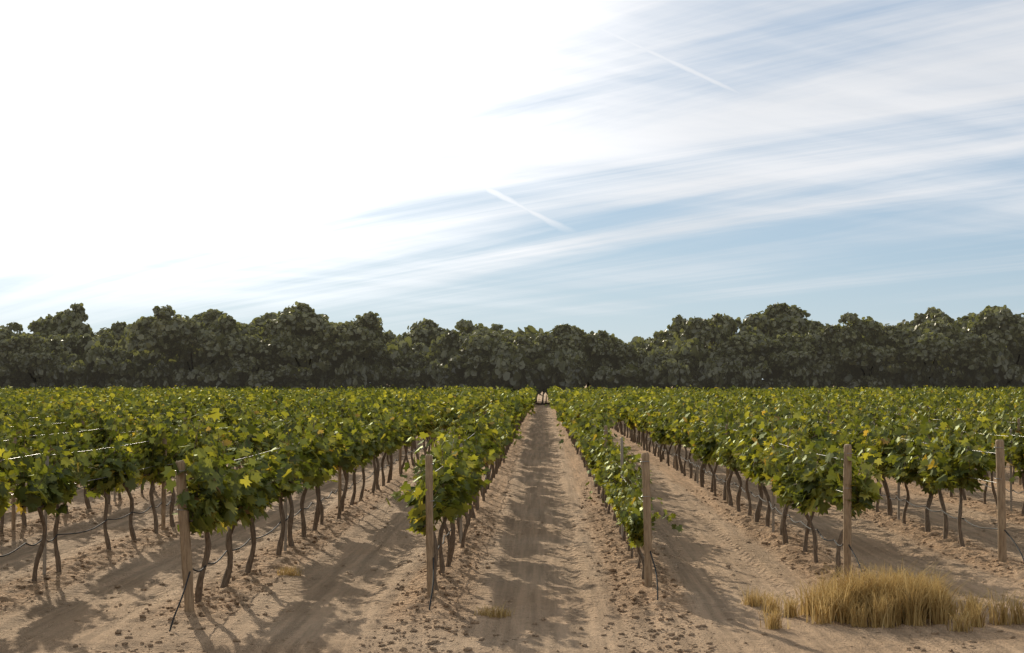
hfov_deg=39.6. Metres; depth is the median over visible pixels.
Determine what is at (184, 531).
row end post
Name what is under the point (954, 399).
vine row
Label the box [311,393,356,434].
vine row
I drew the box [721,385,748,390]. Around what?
vine row
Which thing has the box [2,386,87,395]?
vine row
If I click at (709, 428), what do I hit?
vine row
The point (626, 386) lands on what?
vine row
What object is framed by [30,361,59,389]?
oak shrub
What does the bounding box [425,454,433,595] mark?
row end post
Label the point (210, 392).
vine row
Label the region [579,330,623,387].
oak tree
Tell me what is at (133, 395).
vine row
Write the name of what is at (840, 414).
vine row
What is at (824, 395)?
vine row
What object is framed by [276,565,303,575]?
dry tuft
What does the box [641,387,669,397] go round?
vine row
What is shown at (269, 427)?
grapevines
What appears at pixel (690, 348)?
oak tree
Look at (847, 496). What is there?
row end post
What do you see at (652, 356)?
oak shrub
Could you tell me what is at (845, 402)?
vine row
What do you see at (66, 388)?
vine row
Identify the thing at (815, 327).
oak tree
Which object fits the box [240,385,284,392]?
vine row
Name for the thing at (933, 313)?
oak tree
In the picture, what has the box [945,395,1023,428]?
vine row
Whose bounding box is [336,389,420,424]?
vine row
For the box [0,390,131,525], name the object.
vine row
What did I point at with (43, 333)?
oak shrub
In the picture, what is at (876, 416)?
vine row
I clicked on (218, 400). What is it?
vine row
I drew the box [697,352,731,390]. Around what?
oak shrub
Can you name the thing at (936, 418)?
vine row
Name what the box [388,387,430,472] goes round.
grapevines
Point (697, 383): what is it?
oak shrub
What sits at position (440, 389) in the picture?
vine row
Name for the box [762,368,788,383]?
oak shrub
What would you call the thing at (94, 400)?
vine row
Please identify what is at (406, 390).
vine row
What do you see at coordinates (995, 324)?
oak tree
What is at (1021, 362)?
oak shrub
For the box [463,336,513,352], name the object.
oak tree gap
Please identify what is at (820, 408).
vine row
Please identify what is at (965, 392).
vine row
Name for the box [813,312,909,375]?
oak tree
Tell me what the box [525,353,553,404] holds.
oak shrub
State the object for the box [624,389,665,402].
vine row
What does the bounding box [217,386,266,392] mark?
vine row
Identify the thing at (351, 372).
oak shrub
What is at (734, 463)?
vine row
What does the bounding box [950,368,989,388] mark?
oak shrub
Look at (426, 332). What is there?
oak tree
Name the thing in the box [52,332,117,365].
oak tree
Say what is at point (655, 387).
vine row
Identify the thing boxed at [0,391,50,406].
vine row
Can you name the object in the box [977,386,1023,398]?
vine row
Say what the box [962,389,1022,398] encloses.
vine row
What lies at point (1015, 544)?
drip hose tail
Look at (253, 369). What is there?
oak shrub
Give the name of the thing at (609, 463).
grapevines
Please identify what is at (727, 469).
post
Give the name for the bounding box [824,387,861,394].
vine row
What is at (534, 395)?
vine row
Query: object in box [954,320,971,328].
oak tree
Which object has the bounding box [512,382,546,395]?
oak shrub
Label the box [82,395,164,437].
vine row
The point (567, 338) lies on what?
oak tree
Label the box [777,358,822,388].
oak shrub
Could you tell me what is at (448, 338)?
oak tree
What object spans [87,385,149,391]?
vine row
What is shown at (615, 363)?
oak shrub
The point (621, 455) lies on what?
post
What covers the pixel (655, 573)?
drip hose tail
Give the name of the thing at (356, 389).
vine row
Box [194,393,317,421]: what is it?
grapevines
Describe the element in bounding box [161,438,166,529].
post
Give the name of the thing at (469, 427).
vine row
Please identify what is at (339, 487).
post
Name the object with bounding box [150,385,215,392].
vine row
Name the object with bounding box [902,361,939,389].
oak shrub
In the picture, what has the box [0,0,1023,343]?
sky
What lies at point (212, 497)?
vine row
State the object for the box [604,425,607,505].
post
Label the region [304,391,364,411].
vine row
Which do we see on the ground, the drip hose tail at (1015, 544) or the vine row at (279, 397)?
the vine row at (279, 397)
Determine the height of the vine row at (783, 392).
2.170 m
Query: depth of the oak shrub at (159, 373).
160.24 m
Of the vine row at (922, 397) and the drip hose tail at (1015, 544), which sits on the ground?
the vine row at (922, 397)
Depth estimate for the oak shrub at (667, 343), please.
175.34 m
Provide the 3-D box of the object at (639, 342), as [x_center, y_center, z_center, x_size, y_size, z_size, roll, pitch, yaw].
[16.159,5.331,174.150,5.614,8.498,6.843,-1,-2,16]
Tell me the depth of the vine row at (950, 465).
21.65 m
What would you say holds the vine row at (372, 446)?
on the ground
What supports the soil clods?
on the ground
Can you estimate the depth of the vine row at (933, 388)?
129.16 m
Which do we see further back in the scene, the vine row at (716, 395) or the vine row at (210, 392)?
the vine row at (210, 392)
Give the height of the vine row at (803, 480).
2.092 m
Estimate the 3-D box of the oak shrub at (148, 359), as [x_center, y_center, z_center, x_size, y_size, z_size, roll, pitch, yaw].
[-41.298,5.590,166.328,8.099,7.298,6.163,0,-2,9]
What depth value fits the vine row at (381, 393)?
96.65 m
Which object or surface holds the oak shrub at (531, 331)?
on the ground
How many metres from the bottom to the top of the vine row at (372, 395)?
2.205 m
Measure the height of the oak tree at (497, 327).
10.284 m
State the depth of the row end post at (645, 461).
16.47 m
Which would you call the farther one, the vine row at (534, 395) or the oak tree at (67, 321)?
the oak tree at (67, 321)
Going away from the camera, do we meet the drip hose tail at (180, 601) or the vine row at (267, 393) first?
the drip hose tail at (180, 601)
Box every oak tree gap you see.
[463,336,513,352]
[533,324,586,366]
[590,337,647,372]
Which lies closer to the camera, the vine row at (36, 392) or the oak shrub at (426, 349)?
the vine row at (36, 392)
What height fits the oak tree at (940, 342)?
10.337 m
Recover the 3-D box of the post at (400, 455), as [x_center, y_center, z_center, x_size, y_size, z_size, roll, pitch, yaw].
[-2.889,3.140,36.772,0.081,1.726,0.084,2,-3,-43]
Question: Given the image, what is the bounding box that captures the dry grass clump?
[756,558,1023,632]
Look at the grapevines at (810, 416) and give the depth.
32.34 m
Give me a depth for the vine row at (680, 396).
84.77 m
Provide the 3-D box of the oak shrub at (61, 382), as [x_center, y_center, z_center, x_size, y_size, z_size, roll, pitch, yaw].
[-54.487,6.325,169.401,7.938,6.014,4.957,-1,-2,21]
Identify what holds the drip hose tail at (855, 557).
on the ground
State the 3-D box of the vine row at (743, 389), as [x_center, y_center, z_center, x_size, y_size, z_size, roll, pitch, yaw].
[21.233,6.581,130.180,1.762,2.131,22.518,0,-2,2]
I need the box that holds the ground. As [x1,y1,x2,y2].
[0,385,1023,652]
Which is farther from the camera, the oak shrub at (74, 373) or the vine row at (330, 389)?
the oak shrub at (74, 373)
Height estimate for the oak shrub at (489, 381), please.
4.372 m
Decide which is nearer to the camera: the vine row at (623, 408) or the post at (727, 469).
the post at (727, 469)
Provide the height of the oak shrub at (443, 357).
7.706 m
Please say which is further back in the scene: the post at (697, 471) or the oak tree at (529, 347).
the oak tree at (529, 347)
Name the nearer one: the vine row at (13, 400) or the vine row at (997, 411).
the vine row at (997, 411)
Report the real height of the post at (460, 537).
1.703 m
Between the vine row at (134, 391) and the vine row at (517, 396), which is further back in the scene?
the vine row at (134, 391)
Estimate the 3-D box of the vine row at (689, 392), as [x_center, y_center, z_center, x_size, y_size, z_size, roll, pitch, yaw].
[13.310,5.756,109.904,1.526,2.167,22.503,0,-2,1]
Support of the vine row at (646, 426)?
on the ground
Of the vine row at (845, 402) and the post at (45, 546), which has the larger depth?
the vine row at (845, 402)
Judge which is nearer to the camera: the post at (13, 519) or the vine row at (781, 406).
the post at (13, 519)
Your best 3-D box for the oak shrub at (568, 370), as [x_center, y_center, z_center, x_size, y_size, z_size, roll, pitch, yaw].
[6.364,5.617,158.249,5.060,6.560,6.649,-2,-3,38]
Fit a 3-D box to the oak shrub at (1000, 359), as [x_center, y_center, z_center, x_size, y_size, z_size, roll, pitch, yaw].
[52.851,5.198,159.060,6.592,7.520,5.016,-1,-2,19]
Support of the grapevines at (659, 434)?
on the ground
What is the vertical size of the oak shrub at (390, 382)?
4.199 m
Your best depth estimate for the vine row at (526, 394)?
77.73 m
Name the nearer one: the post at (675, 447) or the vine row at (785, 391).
the post at (675, 447)
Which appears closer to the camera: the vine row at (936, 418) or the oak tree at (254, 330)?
the vine row at (936, 418)
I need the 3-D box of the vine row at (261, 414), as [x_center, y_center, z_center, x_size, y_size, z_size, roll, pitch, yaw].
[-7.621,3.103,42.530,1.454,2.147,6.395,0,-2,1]
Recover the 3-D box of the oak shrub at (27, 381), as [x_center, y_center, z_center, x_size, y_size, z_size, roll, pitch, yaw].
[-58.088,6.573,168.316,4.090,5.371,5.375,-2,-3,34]
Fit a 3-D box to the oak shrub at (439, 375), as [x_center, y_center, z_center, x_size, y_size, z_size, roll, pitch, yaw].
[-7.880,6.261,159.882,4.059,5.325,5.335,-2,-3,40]
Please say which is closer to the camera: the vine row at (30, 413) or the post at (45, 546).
the post at (45, 546)
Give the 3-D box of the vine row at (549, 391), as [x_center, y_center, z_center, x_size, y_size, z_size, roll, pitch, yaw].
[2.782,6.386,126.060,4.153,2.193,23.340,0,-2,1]
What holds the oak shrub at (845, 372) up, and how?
on the ground
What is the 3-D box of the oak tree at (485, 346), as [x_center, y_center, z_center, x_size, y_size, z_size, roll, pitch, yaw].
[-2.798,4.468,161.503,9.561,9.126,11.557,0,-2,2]
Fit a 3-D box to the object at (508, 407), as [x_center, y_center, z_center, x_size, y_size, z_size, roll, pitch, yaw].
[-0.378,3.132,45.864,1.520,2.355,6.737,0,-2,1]
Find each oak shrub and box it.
[0,356,11,386]
[0,363,32,389]
[18,374,41,386]
[26,329,47,339]
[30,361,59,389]
[31,371,63,386]
[52,351,101,383]
[63,360,90,388]
[79,340,112,387]
[91,357,136,388]
[118,326,134,348]
[129,349,186,387]
[130,358,172,389]
[171,368,197,387]
[174,351,204,370]
[187,364,218,387]
[203,363,251,388]
[245,370,289,388]
[248,339,264,372]
[272,363,320,390]
[289,356,335,383]
[309,357,334,388]
[328,354,366,389]
[365,361,393,388]
[384,334,414,385]
[386,378,402,388]
[388,366,427,388]
[420,346,431,353]
[423,359,462,388]
[435,346,472,387]
[458,364,494,387]
[480,374,510,389]
[492,351,552,389]
[509,325,548,401]
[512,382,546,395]
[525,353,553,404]
[534,339,598,383]
[540,360,591,389]
[547,348,593,390]
[590,365,620,389]
[591,357,618,383]
[612,364,646,388]
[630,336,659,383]
[638,358,692,388]
[639,348,671,388]
[660,335,686,349]
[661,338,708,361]
[677,377,702,388]
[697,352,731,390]
[710,360,770,388]
[749,378,788,389]
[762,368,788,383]
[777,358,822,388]
[820,361,857,388]
[837,375,888,390]
[853,359,887,381]
[871,359,906,389]
[894,366,939,388]
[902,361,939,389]
[929,366,965,389]
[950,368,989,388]
[960,341,1014,388]
[1001,348,1023,387]
[1002,364,1023,387]
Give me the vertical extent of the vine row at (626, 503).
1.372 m
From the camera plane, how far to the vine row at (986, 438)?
27.32 m
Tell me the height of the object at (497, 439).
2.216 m
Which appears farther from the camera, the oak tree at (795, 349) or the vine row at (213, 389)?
the oak tree at (795, 349)
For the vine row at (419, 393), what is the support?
on the ground
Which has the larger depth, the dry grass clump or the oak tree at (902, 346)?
the oak tree at (902, 346)
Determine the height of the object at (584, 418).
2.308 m
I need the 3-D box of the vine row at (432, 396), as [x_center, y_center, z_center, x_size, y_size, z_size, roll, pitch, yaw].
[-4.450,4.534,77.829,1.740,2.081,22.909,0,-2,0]
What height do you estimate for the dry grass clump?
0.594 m
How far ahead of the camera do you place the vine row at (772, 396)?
61.29 m
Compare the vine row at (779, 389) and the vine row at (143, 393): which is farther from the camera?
the vine row at (779, 389)
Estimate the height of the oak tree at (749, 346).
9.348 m
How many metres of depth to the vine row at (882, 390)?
105.07 m
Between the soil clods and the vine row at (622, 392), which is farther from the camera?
the vine row at (622, 392)
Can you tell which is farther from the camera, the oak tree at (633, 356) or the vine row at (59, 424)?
the oak tree at (633, 356)
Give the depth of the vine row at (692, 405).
58.74 m
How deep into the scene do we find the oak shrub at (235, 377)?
158.19 m
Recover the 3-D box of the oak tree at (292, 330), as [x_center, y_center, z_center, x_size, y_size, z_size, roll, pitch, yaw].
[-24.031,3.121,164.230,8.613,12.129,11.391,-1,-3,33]
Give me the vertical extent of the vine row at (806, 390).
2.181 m
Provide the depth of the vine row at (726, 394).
83.58 m
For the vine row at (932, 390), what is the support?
on the ground
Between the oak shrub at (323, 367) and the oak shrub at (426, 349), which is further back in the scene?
the oak shrub at (426, 349)
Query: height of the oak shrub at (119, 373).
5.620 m
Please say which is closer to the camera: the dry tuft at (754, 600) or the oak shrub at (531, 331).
the dry tuft at (754, 600)
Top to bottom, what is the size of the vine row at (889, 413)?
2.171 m
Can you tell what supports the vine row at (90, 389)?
on the ground
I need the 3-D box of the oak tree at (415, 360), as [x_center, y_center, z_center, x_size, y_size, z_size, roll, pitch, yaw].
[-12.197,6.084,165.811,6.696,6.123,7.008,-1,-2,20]
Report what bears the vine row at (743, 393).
on the ground
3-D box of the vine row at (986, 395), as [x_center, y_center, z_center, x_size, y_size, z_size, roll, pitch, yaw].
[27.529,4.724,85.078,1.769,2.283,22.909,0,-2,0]
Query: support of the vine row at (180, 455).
on the ground
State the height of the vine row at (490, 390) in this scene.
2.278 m
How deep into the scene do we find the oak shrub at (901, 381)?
163.72 m
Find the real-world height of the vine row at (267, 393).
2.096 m
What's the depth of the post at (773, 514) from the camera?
22.71 m
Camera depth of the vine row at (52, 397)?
81.96 m
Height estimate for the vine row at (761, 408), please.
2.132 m
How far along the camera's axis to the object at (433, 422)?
44.10 m
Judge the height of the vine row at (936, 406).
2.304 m
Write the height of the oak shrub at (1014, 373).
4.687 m
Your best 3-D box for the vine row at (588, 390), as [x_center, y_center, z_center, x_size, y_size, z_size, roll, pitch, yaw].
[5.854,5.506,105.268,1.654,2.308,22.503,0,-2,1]
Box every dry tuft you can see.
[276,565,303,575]
[474,600,514,617]
[738,585,771,607]
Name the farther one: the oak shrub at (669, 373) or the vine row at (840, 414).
the oak shrub at (669, 373)
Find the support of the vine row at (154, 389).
on the ground
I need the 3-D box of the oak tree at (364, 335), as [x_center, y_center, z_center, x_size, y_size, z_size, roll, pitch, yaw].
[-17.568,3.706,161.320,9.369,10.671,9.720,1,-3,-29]
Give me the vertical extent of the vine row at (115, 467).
2.356 m
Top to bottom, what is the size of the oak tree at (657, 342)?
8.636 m
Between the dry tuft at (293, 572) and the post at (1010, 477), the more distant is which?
the post at (1010, 477)
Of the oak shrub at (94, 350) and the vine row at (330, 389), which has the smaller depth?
the vine row at (330, 389)
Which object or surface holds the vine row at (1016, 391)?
on the ground
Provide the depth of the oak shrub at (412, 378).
158.70 m
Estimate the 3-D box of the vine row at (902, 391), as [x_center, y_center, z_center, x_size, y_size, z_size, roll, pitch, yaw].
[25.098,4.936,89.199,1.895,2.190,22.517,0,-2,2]
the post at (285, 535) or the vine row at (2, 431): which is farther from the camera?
the vine row at (2, 431)
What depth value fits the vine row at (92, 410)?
42.53 m
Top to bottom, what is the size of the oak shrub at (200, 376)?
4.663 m
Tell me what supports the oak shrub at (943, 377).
on the ground
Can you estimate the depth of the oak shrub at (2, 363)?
160.01 m
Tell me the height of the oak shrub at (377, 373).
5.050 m
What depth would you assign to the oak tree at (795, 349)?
159.16 m
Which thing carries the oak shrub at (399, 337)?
on the ground
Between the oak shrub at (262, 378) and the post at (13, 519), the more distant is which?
the oak shrub at (262, 378)
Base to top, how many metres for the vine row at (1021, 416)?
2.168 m
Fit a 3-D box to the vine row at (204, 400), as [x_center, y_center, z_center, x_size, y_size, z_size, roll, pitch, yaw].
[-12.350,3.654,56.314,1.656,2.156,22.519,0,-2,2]
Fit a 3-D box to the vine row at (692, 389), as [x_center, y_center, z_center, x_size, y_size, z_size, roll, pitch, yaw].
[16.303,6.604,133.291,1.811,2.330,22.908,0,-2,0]
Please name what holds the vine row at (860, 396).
on the ground
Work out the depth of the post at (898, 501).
24.46 m
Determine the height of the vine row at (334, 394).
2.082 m
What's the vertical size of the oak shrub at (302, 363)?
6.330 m
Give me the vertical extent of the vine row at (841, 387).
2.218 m
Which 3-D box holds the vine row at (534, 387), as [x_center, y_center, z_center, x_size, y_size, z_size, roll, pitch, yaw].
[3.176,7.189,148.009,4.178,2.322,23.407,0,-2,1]
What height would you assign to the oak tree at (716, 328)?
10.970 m
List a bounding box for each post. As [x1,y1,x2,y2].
[11,437,16,529]
[43,451,48,573]
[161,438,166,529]
[175,460,193,611]
[284,496,286,550]
[338,432,341,513]
[399,448,401,473]
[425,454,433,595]
[459,443,461,543]
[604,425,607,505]
[620,437,623,535]
[640,452,651,586]
[674,416,676,468]
[697,459,698,482]
[725,424,728,503]
[771,445,774,531]
[843,444,852,578]
[897,436,899,519]
[994,439,1006,562]
[1010,429,1011,510]
[1017,418,1021,484]
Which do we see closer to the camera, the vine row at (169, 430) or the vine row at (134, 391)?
the vine row at (169, 430)
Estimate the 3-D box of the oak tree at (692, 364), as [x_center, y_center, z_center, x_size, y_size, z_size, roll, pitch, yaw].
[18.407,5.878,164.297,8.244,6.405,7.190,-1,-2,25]
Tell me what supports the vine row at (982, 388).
on the ground
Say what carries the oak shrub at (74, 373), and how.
on the ground
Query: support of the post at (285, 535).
on the ground
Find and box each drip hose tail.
[169,571,190,630]
[429,557,433,609]
[650,551,657,599]
[848,544,861,573]
[1004,529,1023,560]
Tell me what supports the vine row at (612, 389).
on the ground
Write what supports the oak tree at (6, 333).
on the ground
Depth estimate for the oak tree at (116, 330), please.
192.46 m
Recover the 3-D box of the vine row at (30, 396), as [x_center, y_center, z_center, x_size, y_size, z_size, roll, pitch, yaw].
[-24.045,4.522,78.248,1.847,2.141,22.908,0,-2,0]
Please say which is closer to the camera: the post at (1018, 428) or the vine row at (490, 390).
the post at (1018, 428)
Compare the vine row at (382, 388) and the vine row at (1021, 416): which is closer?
the vine row at (1021, 416)
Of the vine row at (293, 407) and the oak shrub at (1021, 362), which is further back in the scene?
the oak shrub at (1021, 362)
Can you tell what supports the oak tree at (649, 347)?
on the ground
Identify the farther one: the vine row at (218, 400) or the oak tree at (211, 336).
the oak tree at (211, 336)
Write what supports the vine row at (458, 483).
on the ground
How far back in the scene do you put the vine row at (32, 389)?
104.22 m
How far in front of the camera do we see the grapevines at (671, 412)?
36.56 m
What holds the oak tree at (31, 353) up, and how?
on the ground
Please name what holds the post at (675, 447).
on the ground
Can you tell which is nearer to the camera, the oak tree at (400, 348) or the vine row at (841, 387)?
the vine row at (841, 387)
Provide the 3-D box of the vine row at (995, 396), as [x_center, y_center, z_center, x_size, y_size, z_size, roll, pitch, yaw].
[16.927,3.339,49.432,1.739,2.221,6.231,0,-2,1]
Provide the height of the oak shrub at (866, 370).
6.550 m
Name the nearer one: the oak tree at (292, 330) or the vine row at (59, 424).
the vine row at (59, 424)
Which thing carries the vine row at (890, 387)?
on the ground
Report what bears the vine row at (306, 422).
on the ground
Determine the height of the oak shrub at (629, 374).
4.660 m
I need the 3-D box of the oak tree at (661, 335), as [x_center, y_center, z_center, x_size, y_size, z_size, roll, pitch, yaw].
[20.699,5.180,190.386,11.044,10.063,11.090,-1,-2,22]
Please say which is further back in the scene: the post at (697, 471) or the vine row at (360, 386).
the vine row at (360, 386)
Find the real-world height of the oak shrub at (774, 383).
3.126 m
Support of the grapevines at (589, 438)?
on the ground
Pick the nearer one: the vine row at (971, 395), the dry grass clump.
the dry grass clump
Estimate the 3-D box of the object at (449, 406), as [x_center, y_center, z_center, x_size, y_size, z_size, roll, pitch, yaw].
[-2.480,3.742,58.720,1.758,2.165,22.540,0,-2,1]
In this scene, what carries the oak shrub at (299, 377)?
on the ground
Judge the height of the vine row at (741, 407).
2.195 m
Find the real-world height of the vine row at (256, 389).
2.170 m
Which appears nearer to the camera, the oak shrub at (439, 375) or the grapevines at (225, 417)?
the grapevines at (225, 417)
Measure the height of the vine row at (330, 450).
2.256 m
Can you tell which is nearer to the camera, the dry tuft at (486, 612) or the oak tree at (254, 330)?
the dry tuft at (486, 612)
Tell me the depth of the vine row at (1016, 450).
25.46 m
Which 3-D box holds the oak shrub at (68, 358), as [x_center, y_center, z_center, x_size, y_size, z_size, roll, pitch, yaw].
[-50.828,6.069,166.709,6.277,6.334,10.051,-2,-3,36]
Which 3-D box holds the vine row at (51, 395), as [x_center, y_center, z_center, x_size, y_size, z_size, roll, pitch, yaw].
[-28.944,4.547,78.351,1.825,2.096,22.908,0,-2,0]
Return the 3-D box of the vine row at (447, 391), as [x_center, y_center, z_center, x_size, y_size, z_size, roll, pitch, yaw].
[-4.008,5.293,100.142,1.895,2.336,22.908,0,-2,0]
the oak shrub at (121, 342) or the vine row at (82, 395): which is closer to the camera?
the vine row at (82, 395)
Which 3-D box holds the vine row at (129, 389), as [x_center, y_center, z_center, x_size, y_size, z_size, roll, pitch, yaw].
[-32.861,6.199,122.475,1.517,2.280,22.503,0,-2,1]
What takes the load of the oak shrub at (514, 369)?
on the ground
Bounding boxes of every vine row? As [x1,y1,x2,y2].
[0,388,58,394]
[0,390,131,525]
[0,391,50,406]
[0,391,99,409]
[0,392,92,482]
[0,396,49,423]
[0,399,65,430]
[0,400,96,580]
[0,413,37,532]
[0,417,10,441]
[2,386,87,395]
[2,389,157,415]
[3,389,89,399]
[4,390,52,398]
[8,389,131,403]
[9,394,178,571]
[14,386,124,398]
[27,389,214,435]
[34,385,105,391]
[54,391,162,400]
[56,387,152,396]
[58,391,132,427]
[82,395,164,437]
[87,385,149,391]
[93,385,163,391]
[97,387,183,397]
[98,389,210,400]
[106,391,264,452]
[117,402,199,499]
[123,385,181,393]
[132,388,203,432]
[133,389,212,398]
[147,387,254,404]
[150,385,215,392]
[154,399,264,526]
[160,399,336,602]
[170,387,245,396]
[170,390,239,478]
[183,387,238,392]
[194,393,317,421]
[208,387,278,397]
[209,389,289,404]
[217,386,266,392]
[222,386,261,390]
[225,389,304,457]
[229,395,282,428]
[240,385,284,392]
[247,389,309,397]
[256,387,332,406]
[263,397,375,546]
[269,392,362,419]
[281,395,335,440]
[285,387,343,398]
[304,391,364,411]
[308,386,348,391]
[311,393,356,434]
[327,389,406,510]
[328,388,369,398]
[334,387,373,394]
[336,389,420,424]
[346,385,371,390]
[353,389,410,403]
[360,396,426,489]
[361,387,399,395]
[373,384,397,391]
[383,411,504,589]
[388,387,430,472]
[401,386,425,392]
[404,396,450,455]
[406,390,437,400]
[411,390,447,406]
[411,391,503,535]
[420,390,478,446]
[428,386,455,395]
[437,385,468,397]
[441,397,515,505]
[456,386,482,394]
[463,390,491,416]
[477,386,503,413]
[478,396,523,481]
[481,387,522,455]
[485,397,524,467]
[488,387,593,450]
[514,388,573,429]
[518,387,563,416]
[521,386,564,400]
[524,385,559,399]
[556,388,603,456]
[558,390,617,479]
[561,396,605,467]
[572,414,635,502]
[579,385,601,398]
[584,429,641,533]
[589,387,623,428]
[601,387,616,392]
[601,462,682,578]
[604,394,651,449]
[608,387,639,397]
[616,385,628,390]
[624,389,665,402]
[627,386,645,392]
[630,391,675,456]
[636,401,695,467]
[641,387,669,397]
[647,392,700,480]
[650,386,674,391]
[650,393,708,418]
[665,390,704,402]
[666,387,698,396]
[669,400,755,499]
[670,385,703,391]
[694,387,758,400]
[695,388,779,413]
[696,388,734,395]
[696,396,740,422]
[700,400,814,526]
[717,396,776,425]
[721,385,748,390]
[727,387,761,391]
[728,388,792,400]
[728,413,893,576]
[733,388,782,395]
[737,388,846,412]
[737,396,795,432]
[762,388,812,394]
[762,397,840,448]
[769,393,794,416]
[770,386,816,393]
[770,389,857,400]
[780,390,885,410]
[786,387,844,393]
[789,390,850,426]
[802,386,891,400]
[803,386,853,393]
[808,407,920,515]
[814,391,868,416]
[820,393,876,434]
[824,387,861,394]
[826,386,879,391]
[838,387,939,401]
[845,386,898,391]
[846,391,937,488]
[846,393,916,424]
[851,391,977,412]
[862,385,905,389]
[863,409,1015,546]
[867,394,933,416]
[872,388,967,400]
[877,387,955,395]
[879,389,1022,408]
[899,385,972,391]
[900,402,958,451]
[905,391,962,421]
[907,385,985,394]
[921,387,1023,398]
[926,402,1015,507]
[928,387,1013,393]
[932,390,1023,403]
[936,395,1023,483]
[945,385,1019,390]
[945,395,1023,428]
[959,390,1021,403]
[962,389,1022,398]
[967,390,1023,414]
[970,387,1023,393]
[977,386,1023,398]
[1003,411,1023,513]
[1016,403,1023,426]
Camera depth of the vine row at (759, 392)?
105.20 m
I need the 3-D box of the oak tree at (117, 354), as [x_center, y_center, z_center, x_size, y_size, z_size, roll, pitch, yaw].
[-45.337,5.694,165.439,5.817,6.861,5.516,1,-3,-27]
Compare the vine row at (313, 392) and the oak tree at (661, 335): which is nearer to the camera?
the vine row at (313, 392)
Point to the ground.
(540, 467)
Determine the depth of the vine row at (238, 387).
144.76 m
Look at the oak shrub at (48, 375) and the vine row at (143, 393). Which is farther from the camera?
the oak shrub at (48, 375)
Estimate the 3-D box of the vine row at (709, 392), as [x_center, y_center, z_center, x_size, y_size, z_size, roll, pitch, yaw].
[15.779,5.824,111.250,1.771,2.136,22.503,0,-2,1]
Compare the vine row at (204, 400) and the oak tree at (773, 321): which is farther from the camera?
the oak tree at (773, 321)
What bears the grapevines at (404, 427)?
on the ground
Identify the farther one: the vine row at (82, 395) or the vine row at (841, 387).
the vine row at (841, 387)
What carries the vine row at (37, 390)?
on the ground
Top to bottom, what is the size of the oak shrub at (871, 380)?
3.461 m
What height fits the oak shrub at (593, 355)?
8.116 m
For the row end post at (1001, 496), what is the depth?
18.96 m
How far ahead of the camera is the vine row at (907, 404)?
53.16 m
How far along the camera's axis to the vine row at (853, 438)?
26.20 m
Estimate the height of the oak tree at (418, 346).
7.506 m
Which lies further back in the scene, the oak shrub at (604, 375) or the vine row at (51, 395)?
the oak shrub at (604, 375)
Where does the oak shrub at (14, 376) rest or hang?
on the ground
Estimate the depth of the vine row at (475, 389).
123.48 m
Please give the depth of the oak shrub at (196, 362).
165.03 m
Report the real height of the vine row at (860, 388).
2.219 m
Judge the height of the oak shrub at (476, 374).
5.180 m
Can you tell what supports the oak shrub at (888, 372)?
on the ground
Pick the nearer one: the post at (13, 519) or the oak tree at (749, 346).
the post at (13, 519)
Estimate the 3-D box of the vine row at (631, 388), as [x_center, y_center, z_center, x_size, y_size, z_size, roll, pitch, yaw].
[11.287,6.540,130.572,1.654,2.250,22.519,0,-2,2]
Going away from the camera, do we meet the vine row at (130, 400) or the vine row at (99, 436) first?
the vine row at (99, 436)
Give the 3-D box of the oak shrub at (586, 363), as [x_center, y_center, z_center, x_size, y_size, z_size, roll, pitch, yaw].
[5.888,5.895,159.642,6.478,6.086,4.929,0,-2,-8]
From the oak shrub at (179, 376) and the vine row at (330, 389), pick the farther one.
the oak shrub at (179, 376)
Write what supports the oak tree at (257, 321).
on the ground
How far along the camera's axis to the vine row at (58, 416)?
37.23 m
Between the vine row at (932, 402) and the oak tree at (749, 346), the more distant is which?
the oak tree at (749, 346)
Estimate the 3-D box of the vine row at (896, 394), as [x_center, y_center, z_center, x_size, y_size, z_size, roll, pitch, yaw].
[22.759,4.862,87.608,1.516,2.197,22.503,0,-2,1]
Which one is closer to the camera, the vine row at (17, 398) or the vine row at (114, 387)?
the vine row at (17, 398)
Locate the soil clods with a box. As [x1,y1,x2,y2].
[0,486,1023,652]
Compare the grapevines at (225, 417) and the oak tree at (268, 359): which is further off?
the oak tree at (268, 359)
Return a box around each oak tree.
[0,322,42,371]
[0,333,66,381]
[27,303,99,337]
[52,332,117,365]
[95,321,131,347]
[99,346,144,367]
[125,305,262,370]
[215,331,292,374]
[241,323,292,362]
[244,312,341,327]
[259,301,328,365]
[315,311,395,361]
[334,336,414,368]
[379,352,430,376]
[401,318,447,351]
[409,342,426,355]
[427,319,508,366]
[447,326,524,374]
[490,323,517,336]
[510,334,583,402]
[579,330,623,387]
[636,344,663,352]
[639,350,698,387]
[645,337,679,346]
[653,329,708,345]
[667,313,744,360]
[703,325,784,370]
[739,302,810,338]
[768,331,837,372]
[807,320,823,337]
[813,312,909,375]
[890,315,987,385]
[895,305,998,327]
[896,342,949,372]
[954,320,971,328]
[966,305,1023,384]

